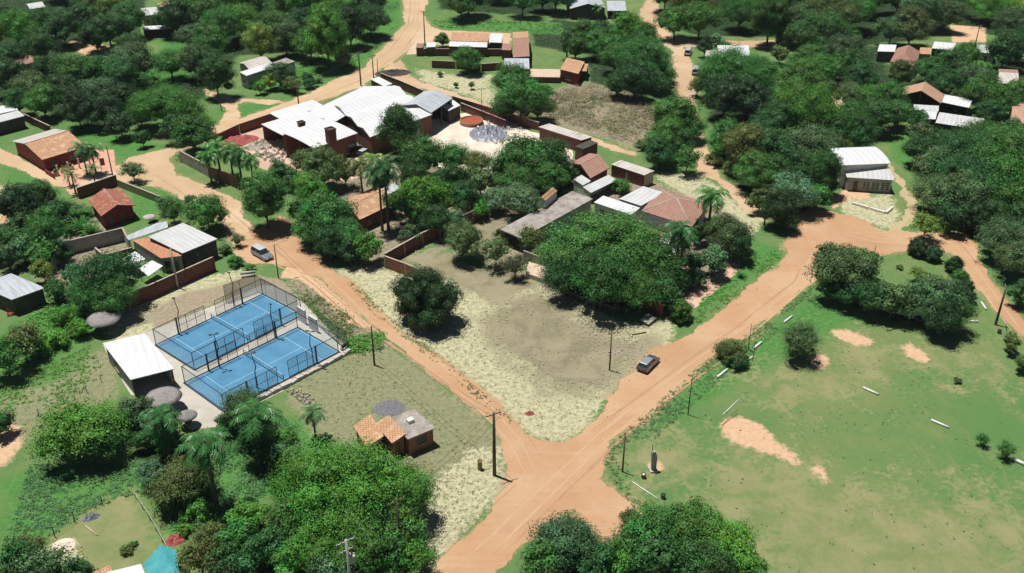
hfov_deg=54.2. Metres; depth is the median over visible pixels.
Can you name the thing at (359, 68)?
utility pole
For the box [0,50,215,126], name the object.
undergrowth
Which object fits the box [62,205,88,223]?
spiky plant
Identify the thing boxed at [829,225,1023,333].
wheel rut
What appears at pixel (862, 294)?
tree
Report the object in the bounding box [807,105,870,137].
tree
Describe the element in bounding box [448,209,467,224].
tree
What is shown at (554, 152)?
tree
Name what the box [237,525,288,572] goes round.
tree
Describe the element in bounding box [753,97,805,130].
tree
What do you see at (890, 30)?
tree
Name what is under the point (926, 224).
tree
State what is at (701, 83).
tree
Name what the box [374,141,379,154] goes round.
door
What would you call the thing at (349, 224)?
tree
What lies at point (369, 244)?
tree
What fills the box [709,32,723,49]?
tree
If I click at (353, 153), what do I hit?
car
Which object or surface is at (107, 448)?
tree
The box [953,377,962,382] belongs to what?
shrub
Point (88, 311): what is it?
shrub
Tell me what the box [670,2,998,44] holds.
undergrowth
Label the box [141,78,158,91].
tree
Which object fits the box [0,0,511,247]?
lane
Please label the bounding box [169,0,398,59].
undergrowth
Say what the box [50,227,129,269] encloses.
wall
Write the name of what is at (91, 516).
scrap heap
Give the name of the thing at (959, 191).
tree
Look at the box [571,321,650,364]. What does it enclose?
stones
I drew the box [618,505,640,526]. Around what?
tree
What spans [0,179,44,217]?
tree
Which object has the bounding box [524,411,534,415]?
earth mound
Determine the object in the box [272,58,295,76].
house
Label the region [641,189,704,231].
house
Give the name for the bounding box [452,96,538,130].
wall
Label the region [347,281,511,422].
weeds
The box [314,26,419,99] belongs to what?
wheel rut
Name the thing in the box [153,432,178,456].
tree
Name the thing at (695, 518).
tree
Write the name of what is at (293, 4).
tree
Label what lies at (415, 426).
house
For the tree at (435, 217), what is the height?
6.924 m
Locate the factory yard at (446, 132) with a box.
[411,113,572,172]
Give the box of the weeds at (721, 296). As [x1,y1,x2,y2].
[695,250,781,322]
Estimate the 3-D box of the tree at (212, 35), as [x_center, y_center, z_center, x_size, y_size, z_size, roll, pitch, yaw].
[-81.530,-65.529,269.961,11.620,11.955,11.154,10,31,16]
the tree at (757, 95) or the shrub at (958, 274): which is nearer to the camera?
the shrub at (958, 274)
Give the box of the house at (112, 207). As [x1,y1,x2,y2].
[88,188,135,227]
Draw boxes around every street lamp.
[98,143,112,174]
[274,239,286,278]
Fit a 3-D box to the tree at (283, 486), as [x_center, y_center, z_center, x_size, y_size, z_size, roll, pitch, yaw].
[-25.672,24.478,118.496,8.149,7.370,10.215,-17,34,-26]
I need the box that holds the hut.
[416,43,423,55]
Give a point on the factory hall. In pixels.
(361, 113)
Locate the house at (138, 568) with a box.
[107,564,144,572]
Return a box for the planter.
[52,169,58,176]
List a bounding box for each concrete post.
[240,270,254,273]
[241,273,255,277]
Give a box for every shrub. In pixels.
[27,338,47,356]
[41,327,70,350]
[48,304,78,325]
[64,318,95,336]
[77,302,97,315]
[118,543,133,555]
[129,540,138,545]
[151,219,158,223]
[174,522,194,536]
[178,496,212,523]
[183,194,195,202]
[218,244,231,252]
[226,255,244,267]
[244,263,255,269]
[277,81,290,90]
[277,426,299,442]
[300,77,318,87]
[301,72,313,79]
[491,226,514,238]
[525,249,543,262]
[606,178,631,192]
[633,139,648,148]
[668,298,694,322]
[682,266,709,286]
[703,151,724,164]
[712,337,747,363]
[721,160,741,174]
[722,354,751,368]
[774,27,800,48]
[906,237,928,255]
[923,245,944,259]
[943,255,965,270]
[950,268,969,280]
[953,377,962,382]
[957,277,974,290]
[961,288,977,302]
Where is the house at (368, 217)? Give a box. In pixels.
[347,187,393,230]
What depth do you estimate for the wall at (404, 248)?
180.12 m
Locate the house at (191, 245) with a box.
[148,223,218,267]
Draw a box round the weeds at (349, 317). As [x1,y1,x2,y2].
[294,283,383,349]
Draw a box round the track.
[384,60,635,154]
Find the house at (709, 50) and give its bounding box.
[705,49,716,64]
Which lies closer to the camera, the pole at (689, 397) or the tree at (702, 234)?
the pole at (689, 397)
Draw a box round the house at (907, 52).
[890,45,919,71]
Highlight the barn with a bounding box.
[611,160,653,186]
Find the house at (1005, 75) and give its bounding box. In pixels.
[997,69,1018,85]
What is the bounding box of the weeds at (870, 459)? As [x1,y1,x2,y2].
[669,351,1008,571]
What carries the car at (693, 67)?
on the back street
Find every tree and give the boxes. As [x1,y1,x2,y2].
[0,5,41,44]
[0,40,29,61]
[0,58,29,90]
[0,86,28,111]
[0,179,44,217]
[0,210,29,232]
[0,226,24,245]
[0,248,22,271]
[0,317,46,363]
[0,333,24,378]
[0,409,17,437]
[0,531,47,572]
[1,231,33,264]
[3,68,50,91]
[13,4,58,29]
[15,530,52,553]
[15,542,88,572]
[17,390,135,465]
[20,25,57,56]
[20,82,61,118]
[23,203,68,244]
[23,232,58,264]
[26,54,62,84]
[26,178,61,206]
[27,257,57,282]
[40,9,83,46]
[40,200,71,219]
[42,275,66,301]
[44,72,80,104]
[49,237,74,263]
[54,52,92,82]
[55,87,95,128]
[58,166,72,185]
[59,260,86,287]
[60,273,96,311]
[62,0,104,24]
[62,168,81,193]
[65,249,148,299]
[65,557,100,572]
[67,140,92,174]
[75,18,110,52]
[75,75,115,97]
[76,54,119,81]
[77,12,131,47]
[81,145,104,173]
[82,90,122,128]
[83,161,100,180]
[84,0,121,14]
[85,421,133,461]
[86,273,138,313]
[103,111,140,138]
[104,39,156,73]
[106,81,141,113]
[108,55,151,93]
[109,0,149,33]
[110,30,147,52]
[113,411,135,431]
[115,396,154,422]
[116,161,149,181]
[122,79,205,121]
[126,108,151,126]
[127,429,155,450]
[131,129,152,147]
[133,402,183,435]
[134,458,166,489]
[140,404,181,456]
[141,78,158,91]
[141,447,218,511]
[147,47,182,79]
[151,486,187,511]
[152,0,192,32]
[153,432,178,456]
[155,195,174,209]
[157,196,187,225]
[158,113,181,136]
[164,92,208,120]
[168,112,217,152]
[171,22,203,43]
[173,531,219,572]
[174,42,221,79]
[174,427,233,508]
[178,191,229,231]
[184,0,219,24]
[187,456,220,493]
[189,520,226,550]
[191,21,231,54]
[193,149,220,183]
[194,51,240,97]
[197,6,243,38]
[199,112,215,125]
[202,136,228,169]
[203,540,246,572]
[212,516,258,551]
[213,409,243,435]
[215,1,256,34]
[215,140,242,174]
[217,380,268,430]
[218,0,264,11]
[222,499,275,532]
[224,144,251,183]
[228,233,247,246]
[229,397,286,463]
[232,429,280,465]
[236,153,263,183]
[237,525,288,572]
[238,20,281,55]
[238,169,293,227]
[246,6,290,28]
[252,80,267,93]
[253,0,269,12]
[259,494,308,548]
[260,71,276,89]
[261,0,292,13]
[261,61,296,82]
[261,455,323,516]
[264,428,432,545]
[266,419,280,436]
[267,158,294,184]
[268,17,302,56]
[268,534,313,572]
[278,514,345,572]
[280,6,313,30]
[281,75,303,93]
[282,168,300,189]
[284,0,331,12]
[286,198,306,220]
[288,25,314,60]
[288,148,310,169]
[289,171,329,200]
[289,209,314,245]
[298,141,347,186]
[298,188,360,242]
[298,403,326,437]
[300,1,352,67]
[304,546,357,572]
[309,221,347,260]
[314,0,352,11]
[323,215,367,246]
[329,4,372,46]
[331,506,404,572]
[332,157,357,187]
[333,49,352,67]
[337,235,359,264]
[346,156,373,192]
[349,0,389,8]
[352,232,383,263]
[354,0,390,37]
[357,536,407,572]
[359,163,395,230]
[363,152,386,164]
[364,454,444,519]
[366,155,400,230]
[374,102,423,155]
[377,512,431,560]
[381,193,398,212]
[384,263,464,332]
[387,173,458,218]
[392,194,424,222]
[396,132,448,169]
[396,153,431,185]
[397,222,420,241]
[399,534,437,572]
[416,202,451,231]
[430,139,471,168]
[431,161,469,188]
[433,32,449,47]
[442,220,486,260]
[443,0,477,20]
[444,178,482,214]
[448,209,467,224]
[449,44,484,73]
[460,149,492,168]
[464,165,499,193]
[467,0,488,16]
[467,196,489,216]
[468,81,474,89]
[475,236,513,266]
[480,186,505,211]
[484,131,552,176]
[487,60,531,89]
[487,70,552,115]
[491,93,518,116]
[493,159,536,188]
[497,250,529,278]
[498,179,549,217]
[499,0,543,16]
[514,94,557,120]
[515,222,546,251]
[520,540,568,572]
[526,508,601,571]
[528,135,575,172]
[531,160,572,192]
[532,207,682,277]
[534,258,586,299]
[535,83,557,95]
[536,229,579,274]
[537,0,556,11]
[550,0,571,12]
[558,30,573,57]
[559,30,587,59]
[561,245,642,310]
[565,166,579,185]
[568,17,595,37]
[569,541,618,572]
[584,27,611,58]
[587,18,618,39]
[593,3,605,19]
[595,40,624,70]
[596,31,624,51]
[604,69,622,97]
[608,229,689,288]
[608,262,661,311]
[608,538,635,572]
[610,30,677,75]
[610,498,683,570]
[611,9,647,41]
[616,60,655,99]
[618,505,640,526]
[626,529,703,572]
[629,20,663,44]
[640,275,683,305]
[641,133,678,168]
[644,115,684,145]
[646,91,705,129]
[650,72,673,94]
[652,0,674,9]
[652,4,694,39]
[661,68,678,79]
[661,495,730,545]
[662,219,698,271]
[663,0,721,9]
[667,268,692,292]
[670,234,699,267]
[670,534,748,572]
[671,126,696,156]
[672,142,706,173]
[674,0,725,39]
[675,250,707,269]
[679,111,709,136]
[687,77,701,96]
[690,69,713,93]
[691,40,774,89]
[691,185,732,227]
[691,222,709,244]
[696,35,715,54]
[697,72,746,120]
[699,242,728,275]
[701,513,759,572]
[704,211,756,250]
[705,116,742,154]
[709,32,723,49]
[719,0,757,31]
[720,120,774,162]
[726,232,754,262]
[730,148,778,191]
[735,73,774,119]
[742,125,799,158]
[742,547,769,572]
[744,113,782,130]
[744,187,769,213]
[746,54,785,89]
[748,0,791,45]
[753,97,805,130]
[757,185,799,227]
[759,0,800,9]
[765,152,797,185]
[766,169,822,206]
[768,76,843,130]
[770,44,790,64]
[772,55,828,89]
[774,210,803,230]
[777,121,836,158]
[778,318,824,358]
[782,7,853,45]
[785,1,817,45]
[785,41,829,66]
[787,148,819,181]
[799,0,865,24]
[802,242,886,298]
[803,149,845,186]
[803,184,833,211]
[805,53,850,85]
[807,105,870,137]
[813,241,839,262]
[815,127,848,147]
[816,281,845,302]
[819,32,854,56]
[824,180,839,191]
[832,46,875,84]
[832,79,868,104]
[834,276,891,313]
[838,96,871,120]
[840,61,881,88]
[840,111,882,146]
[840,136,856,147]
[842,32,866,50]
[843,22,863,39]
[846,0,879,24]
[857,82,883,102]
[861,95,903,128]
[861,248,883,271]
[869,15,909,44]
[872,0,895,7]
[872,79,912,102]
[873,281,918,319]
[882,2,939,44]
[885,59,916,84]
[889,98,920,129]
[891,0,903,14]
[898,272,973,321]
[899,0,952,18]
[900,131,936,160]
[902,106,932,123]
[902,120,936,137]
[905,210,945,239]
[906,264,927,280]
[907,174,947,214]
[910,142,965,177]
[912,55,946,77]
[921,296,962,336]
[923,64,971,93]
[923,125,1005,178]
[925,166,992,216]
[927,0,972,31]
[928,126,969,151]
[933,199,968,233]
[934,46,975,71]
[938,294,980,329]
[941,82,961,96]
[951,38,984,64]
[953,61,995,86]
[954,116,997,135]
[959,72,1010,102]
[962,196,997,235]
[964,0,1011,22]
[964,117,1023,186]
[967,166,1018,203]
[971,60,998,74]
[971,216,1023,251]
[972,97,1006,121]
[975,432,990,445]
[977,84,1020,112]
[979,195,1012,227]
[981,26,1023,68]
[983,167,1023,212]
[989,120,1022,133]
[990,4,1023,32]
[991,239,1023,277]
[994,27,1023,62]
[995,439,1018,458]
[998,116,1023,128]
[1002,330,1021,352]
[1003,77,1023,102]
[1006,0,1023,10]
[1006,277,1023,306]
[1007,197,1023,225]
[1014,353,1023,372]
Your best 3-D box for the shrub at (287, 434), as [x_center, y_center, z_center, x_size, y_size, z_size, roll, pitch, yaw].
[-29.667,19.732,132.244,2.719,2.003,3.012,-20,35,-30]
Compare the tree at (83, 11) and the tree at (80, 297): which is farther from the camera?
the tree at (83, 11)
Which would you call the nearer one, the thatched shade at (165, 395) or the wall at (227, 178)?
the thatched shade at (165, 395)
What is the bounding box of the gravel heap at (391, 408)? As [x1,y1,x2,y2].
[373,400,404,416]
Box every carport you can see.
[607,1,625,18]
[938,94,971,115]
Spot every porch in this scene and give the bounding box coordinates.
[573,175,590,194]
[581,63,587,80]
[583,175,615,197]
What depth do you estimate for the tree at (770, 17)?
280.89 m
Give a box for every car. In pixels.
[250,243,273,260]
[350,145,364,155]
[356,148,369,155]
[636,354,659,372]
[684,47,691,55]
[692,65,699,74]
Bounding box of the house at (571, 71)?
[560,58,583,85]
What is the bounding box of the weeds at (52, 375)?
[0,344,102,428]
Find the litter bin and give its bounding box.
[477,459,481,470]
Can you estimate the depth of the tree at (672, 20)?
288.13 m
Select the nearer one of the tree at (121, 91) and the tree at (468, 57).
the tree at (121, 91)
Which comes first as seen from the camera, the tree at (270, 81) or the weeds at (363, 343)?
the weeds at (363, 343)
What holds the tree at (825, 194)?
on the ground at (808, 464)
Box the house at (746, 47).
[717,45,749,55]
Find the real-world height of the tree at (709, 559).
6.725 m
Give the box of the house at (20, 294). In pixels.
[0,273,46,314]
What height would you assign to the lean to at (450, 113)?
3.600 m
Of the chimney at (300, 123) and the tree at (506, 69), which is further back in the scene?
the tree at (506, 69)
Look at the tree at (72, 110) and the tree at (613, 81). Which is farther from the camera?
the tree at (613, 81)
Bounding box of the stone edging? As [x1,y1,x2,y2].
[214,348,350,422]
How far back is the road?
144.87 m
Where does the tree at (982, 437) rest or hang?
on the ground at (808, 464)
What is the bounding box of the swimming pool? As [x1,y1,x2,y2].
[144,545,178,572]
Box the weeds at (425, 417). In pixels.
[303,348,499,529]
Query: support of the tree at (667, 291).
on the ground at (808, 464)
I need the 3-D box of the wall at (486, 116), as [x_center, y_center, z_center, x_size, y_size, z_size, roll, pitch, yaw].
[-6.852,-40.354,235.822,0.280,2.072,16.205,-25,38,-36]
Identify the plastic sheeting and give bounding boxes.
[469,125,507,141]
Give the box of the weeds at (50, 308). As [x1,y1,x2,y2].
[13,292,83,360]
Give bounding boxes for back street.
[640,0,803,220]
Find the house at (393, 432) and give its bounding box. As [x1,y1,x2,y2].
[376,415,405,456]
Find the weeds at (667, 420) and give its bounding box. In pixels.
[609,325,780,489]
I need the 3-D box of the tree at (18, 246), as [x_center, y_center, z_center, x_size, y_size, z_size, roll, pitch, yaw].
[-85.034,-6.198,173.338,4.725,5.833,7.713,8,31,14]
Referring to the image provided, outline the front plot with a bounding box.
[75,171,117,186]
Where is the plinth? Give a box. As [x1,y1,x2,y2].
[526,261,552,286]
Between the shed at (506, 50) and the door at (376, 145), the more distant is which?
the shed at (506, 50)
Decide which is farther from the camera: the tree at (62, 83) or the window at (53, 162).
the tree at (62, 83)
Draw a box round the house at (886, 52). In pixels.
[876,44,895,61]
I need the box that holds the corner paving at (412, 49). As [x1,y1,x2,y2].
[406,41,422,54]
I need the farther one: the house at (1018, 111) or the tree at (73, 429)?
the house at (1018, 111)
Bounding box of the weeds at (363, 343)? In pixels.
[342,329,387,355]
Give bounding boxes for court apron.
[103,285,346,429]
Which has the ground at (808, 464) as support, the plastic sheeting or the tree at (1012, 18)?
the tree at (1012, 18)
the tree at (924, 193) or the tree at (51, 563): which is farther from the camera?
the tree at (924, 193)
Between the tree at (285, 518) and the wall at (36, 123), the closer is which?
the tree at (285, 518)
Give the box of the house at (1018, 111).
[1009,104,1023,125]
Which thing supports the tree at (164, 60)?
on the ground at (808, 464)
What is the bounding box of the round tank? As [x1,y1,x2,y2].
[460,115,482,127]
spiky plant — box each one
[56,196,76,210]
[59,222,79,238]
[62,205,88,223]
[66,215,94,236]
[74,206,95,219]
[79,221,104,235]
[736,272,746,279]
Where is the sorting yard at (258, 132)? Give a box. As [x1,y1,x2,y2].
[236,127,380,180]
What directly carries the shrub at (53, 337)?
on the ground at (808, 464)
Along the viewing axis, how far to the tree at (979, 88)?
236.30 m
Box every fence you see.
[16,372,101,419]
[42,495,102,550]
[134,492,166,545]
[223,274,297,307]
[317,310,347,346]
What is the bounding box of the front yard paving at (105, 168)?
[50,150,115,185]
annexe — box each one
[504,58,528,74]
[844,168,893,192]
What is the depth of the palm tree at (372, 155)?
196.87 m
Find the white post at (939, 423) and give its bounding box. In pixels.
[931,419,948,427]
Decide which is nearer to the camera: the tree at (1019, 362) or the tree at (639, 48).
the tree at (1019, 362)
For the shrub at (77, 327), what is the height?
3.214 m
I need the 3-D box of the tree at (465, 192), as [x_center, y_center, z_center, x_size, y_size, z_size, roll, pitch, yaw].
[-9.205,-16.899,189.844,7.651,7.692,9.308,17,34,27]
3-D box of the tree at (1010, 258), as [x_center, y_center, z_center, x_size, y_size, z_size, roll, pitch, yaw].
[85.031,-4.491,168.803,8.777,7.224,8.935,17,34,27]
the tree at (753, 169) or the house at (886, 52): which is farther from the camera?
the house at (886, 52)
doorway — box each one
[164,261,171,272]
[346,141,354,157]
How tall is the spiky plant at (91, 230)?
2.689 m
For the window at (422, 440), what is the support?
in the house at (415, 426)
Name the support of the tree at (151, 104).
on the ground at (808, 464)
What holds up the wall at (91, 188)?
on the ground at (808, 464)
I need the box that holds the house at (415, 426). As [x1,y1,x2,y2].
[392,409,435,454]
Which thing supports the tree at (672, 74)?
on the ground at (808, 464)
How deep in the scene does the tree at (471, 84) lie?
254.11 m
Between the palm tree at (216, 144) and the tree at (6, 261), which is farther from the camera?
the palm tree at (216, 144)
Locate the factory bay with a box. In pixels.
[310,86,389,125]
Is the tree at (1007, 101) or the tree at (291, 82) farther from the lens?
the tree at (291, 82)
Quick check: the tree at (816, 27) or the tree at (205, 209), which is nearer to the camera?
the tree at (205, 209)
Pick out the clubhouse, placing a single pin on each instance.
(131, 358)
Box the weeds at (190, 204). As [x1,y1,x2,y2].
[139,187,226,243]
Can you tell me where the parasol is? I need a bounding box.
[143,214,155,225]
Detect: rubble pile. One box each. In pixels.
[244,138,276,150]
[375,69,411,76]
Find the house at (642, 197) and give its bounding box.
[619,186,661,217]
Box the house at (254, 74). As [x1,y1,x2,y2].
[240,63,271,88]
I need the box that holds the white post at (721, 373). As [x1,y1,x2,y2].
[716,368,727,377]
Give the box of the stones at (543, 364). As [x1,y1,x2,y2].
[456,286,661,429]
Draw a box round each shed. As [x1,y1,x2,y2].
[0,105,17,114]
[0,110,25,134]
[53,35,61,48]
[92,565,112,572]
[142,25,173,37]
[239,56,271,70]
[261,111,323,151]
[269,100,322,120]
[283,119,357,159]
[371,77,391,85]
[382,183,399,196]
[402,90,452,126]
[426,42,436,55]
[502,43,511,59]
[539,123,591,150]
[575,140,597,159]
[914,104,938,121]
[925,111,936,125]
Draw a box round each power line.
[276,244,372,326]
[299,52,355,86]
[342,502,399,539]
[359,11,421,51]
[371,330,490,412]
[393,415,497,502]
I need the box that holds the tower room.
[541,187,556,207]
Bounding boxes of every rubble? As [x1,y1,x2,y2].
[253,138,290,162]
[286,388,313,404]
[476,120,515,143]
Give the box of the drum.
[661,493,665,499]
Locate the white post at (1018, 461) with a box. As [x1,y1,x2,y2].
[1012,457,1023,464]
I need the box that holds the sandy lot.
[830,90,843,105]
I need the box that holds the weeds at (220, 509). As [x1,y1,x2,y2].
[157,416,305,531]
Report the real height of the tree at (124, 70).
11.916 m
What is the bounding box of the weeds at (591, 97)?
[550,92,654,132]
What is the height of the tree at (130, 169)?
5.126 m
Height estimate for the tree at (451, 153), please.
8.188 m
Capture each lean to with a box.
[127,221,167,251]
[442,100,460,122]
[449,41,487,56]
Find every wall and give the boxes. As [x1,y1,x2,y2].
[22,113,50,130]
[50,227,129,269]
[76,174,117,198]
[94,247,132,257]
[116,179,159,202]
[126,256,215,309]
[179,150,208,176]
[207,167,239,188]
[213,114,270,140]
[296,306,306,324]
[308,315,318,332]
[380,73,422,95]
[384,204,488,258]
[384,255,418,277]
[424,48,511,55]
[432,60,501,70]
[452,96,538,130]
[461,103,505,128]
[523,250,543,265]
[565,291,619,313]
[635,298,662,316]
[852,202,892,213]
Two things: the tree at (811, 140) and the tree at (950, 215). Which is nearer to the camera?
the tree at (950, 215)
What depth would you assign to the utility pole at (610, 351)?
145.00 m
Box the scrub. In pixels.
[543,81,653,146]
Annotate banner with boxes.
[99,158,104,173]
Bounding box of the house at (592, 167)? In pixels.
[572,153,608,182]
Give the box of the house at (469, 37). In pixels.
[450,32,488,48]
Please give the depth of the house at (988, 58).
272.86 m
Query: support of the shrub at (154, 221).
on the ground at (808, 464)
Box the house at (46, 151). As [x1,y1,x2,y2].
[11,129,90,178]
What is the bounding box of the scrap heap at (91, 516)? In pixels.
[81,512,99,521]
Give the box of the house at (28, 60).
[13,55,33,69]
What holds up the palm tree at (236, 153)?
on the ground at (808, 464)
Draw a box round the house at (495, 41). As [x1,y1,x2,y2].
[489,33,502,48]
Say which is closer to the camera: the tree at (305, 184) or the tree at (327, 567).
the tree at (327, 567)
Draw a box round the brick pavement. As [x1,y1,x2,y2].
[685,264,740,308]
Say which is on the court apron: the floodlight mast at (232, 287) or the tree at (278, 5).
the floodlight mast at (232, 287)
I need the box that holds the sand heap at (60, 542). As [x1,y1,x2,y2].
[51,538,74,551]
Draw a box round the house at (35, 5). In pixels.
[25,2,44,17]
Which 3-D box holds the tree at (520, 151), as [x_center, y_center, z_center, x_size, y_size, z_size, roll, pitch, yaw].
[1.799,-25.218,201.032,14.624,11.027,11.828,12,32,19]
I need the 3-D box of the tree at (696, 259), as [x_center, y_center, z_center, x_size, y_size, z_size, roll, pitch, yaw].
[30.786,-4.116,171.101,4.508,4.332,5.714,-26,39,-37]
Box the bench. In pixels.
[6,309,19,315]
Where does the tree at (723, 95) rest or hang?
on the ground at (808, 464)
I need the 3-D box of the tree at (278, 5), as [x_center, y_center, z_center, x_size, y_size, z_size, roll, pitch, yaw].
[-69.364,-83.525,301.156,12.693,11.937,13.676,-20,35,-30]
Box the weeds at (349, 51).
[279,25,398,91]
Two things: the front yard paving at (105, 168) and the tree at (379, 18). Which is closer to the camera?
the front yard paving at (105, 168)
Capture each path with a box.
[204,89,283,124]
[888,164,917,230]
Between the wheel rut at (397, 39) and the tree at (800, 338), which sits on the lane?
the wheel rut at (397, 39)
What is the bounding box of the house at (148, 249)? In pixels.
[133,237,183,272]
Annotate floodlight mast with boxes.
[172,297,180,331]
[208,332,219,367]
[227,272,234,304]
[246,351,256,387]
[269,303,274,337]
[305,330,314,364]
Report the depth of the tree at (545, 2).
317.97 m
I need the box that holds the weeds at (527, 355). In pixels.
[361,275,666,435]
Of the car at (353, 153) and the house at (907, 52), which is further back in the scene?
the house at (907, 52)
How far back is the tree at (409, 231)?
178.95 m
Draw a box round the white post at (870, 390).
[863,386,878,394]
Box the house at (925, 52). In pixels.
[918,47,931,59]
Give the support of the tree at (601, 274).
on the ground at (808, 464)
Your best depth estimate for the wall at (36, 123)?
231.34 m
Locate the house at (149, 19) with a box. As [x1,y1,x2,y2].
[141,7,158,25]
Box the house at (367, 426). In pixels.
[353,414,383,453]
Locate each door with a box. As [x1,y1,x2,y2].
[23,298,31,311]
[60,156,65,165]
[120,212,125,222]
[174,261,179,271]
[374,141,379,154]
[376,213,379,224]
[396,442,400,456]
[852,181,857,190]
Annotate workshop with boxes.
[903,82,943,116]
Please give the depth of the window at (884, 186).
199.80 m
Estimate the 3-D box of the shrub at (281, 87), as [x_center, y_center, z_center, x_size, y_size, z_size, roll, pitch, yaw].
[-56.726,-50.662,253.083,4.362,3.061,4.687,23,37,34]
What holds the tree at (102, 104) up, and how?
on the ground at (808, 464)
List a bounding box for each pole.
[170,248,178,287]
[336,536,355,572]
[354,52,361,85]
[371,326,375,365]
[388,496,404,565]
[423,11,425,45]
[486,411,500,476]
[609,329,611,370]
[622,432,625,471]
[632,481,657,498]
[687,379,691,414]
[994,283,1006,324]
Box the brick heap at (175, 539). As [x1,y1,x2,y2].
[165,532,185,545]
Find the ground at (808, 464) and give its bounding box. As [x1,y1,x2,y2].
[0,0,1023,572]
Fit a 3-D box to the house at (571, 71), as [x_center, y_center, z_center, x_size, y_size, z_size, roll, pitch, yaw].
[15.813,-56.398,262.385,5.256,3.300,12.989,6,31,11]
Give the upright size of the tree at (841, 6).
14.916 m
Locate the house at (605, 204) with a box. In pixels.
[594,196,639,222]
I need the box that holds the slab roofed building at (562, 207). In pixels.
[500,191,592,251]
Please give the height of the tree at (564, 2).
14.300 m
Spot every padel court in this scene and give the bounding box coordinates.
[152,279,300,370]
[181,312,339,411]
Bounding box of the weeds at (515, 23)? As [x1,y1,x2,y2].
[433,19,560,31]
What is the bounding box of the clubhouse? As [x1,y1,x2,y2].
[103,333,175,396]
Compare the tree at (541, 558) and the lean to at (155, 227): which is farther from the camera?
the lean to at (155, 227)
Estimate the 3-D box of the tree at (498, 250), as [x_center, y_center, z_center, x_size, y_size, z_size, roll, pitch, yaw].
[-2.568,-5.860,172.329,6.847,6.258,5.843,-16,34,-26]
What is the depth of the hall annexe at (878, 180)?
200.21 m
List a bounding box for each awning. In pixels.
[125,252,145,277]
[140,261,164,283]
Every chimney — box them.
[296,120,305,126]
[324,126,336,143]
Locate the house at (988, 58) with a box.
[977,44,992,63]
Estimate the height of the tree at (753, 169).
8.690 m
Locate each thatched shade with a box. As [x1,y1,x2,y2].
[85,310,120,330]
[146,386,182,407]
[176,409,197,425]
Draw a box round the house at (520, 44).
[513,31,528,57]
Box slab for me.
[640,314,655,326]
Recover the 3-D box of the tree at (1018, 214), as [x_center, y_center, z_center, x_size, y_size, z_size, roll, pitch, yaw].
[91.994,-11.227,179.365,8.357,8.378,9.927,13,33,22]
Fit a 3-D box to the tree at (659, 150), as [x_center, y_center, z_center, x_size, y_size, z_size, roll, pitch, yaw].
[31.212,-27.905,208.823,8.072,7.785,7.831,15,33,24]
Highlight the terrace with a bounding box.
[530,69,559,82]
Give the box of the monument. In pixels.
[647,444,657,473]
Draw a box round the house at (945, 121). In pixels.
[935,112,983,132]
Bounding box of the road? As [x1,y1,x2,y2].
[234,209,1023,572]
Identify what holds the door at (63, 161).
in the house at (46, 151)
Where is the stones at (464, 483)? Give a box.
[434,444,501,550]
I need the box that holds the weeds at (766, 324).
[604,281,820,507]
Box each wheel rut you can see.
[149,168,293,273]
[155,175,231,234]
[158,167,296,266]
[203,190,296,262]
[265,0,414,113]
[290,261,529,480]
[301,275,453,393]
[305,0,419,101]
[306,263,534,467]
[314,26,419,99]
[352,1,410,75]
[367,306,541,458]
[458,249,814,564]
[486,269,815,556]
[505,328,767,551]
[591,266,801,430]
[821,227,1010,329]
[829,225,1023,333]
[845,236,949,256]
[921,238,1023,320]
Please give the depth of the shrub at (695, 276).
166.58 m
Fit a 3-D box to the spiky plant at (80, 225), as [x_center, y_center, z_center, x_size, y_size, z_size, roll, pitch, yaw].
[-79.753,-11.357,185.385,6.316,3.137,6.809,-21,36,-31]
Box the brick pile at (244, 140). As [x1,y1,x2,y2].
[220,134,258,146]
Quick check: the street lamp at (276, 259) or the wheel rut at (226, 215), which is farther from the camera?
the wheel rut at (226, 215)
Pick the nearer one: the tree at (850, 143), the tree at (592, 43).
the tree at (850, 143)
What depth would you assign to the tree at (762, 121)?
217.05 m
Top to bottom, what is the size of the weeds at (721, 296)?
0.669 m
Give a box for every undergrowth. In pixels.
[0,0,147,54]
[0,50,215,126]
[0,193,112,267]
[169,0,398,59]
[376,206,527,255]
[438,0,559,13]
[533,16,664,91]
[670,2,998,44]
[705,56,816,212]
[836,47,1023,146]
[915,138,978,235]
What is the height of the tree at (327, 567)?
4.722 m
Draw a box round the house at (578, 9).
[566,0,604,18]
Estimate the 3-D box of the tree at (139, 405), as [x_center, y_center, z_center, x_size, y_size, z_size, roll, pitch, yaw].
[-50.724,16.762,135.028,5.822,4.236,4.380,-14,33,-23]
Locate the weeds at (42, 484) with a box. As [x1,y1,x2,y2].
[7,460,150,534]
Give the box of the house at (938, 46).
[931,41,955,58]
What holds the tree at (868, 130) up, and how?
on the ground at (808, 464)
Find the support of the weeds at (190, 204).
on the ground at (808, 464)
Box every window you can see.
[50,159,57,165]
[68,153,75,159]
[108,216,113,222]
[114,361,119,372]
[417,435,427,445]
[862,181,870,189]
[870,182,879,189]
[879,182,889,190]
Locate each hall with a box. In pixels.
[334,85,431,154]
[830,147,890,187]
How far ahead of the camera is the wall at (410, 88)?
253.73 m
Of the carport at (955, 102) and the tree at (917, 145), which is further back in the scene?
the carport at (955, 102)
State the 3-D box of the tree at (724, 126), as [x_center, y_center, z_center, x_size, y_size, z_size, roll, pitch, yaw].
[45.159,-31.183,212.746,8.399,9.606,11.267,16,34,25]

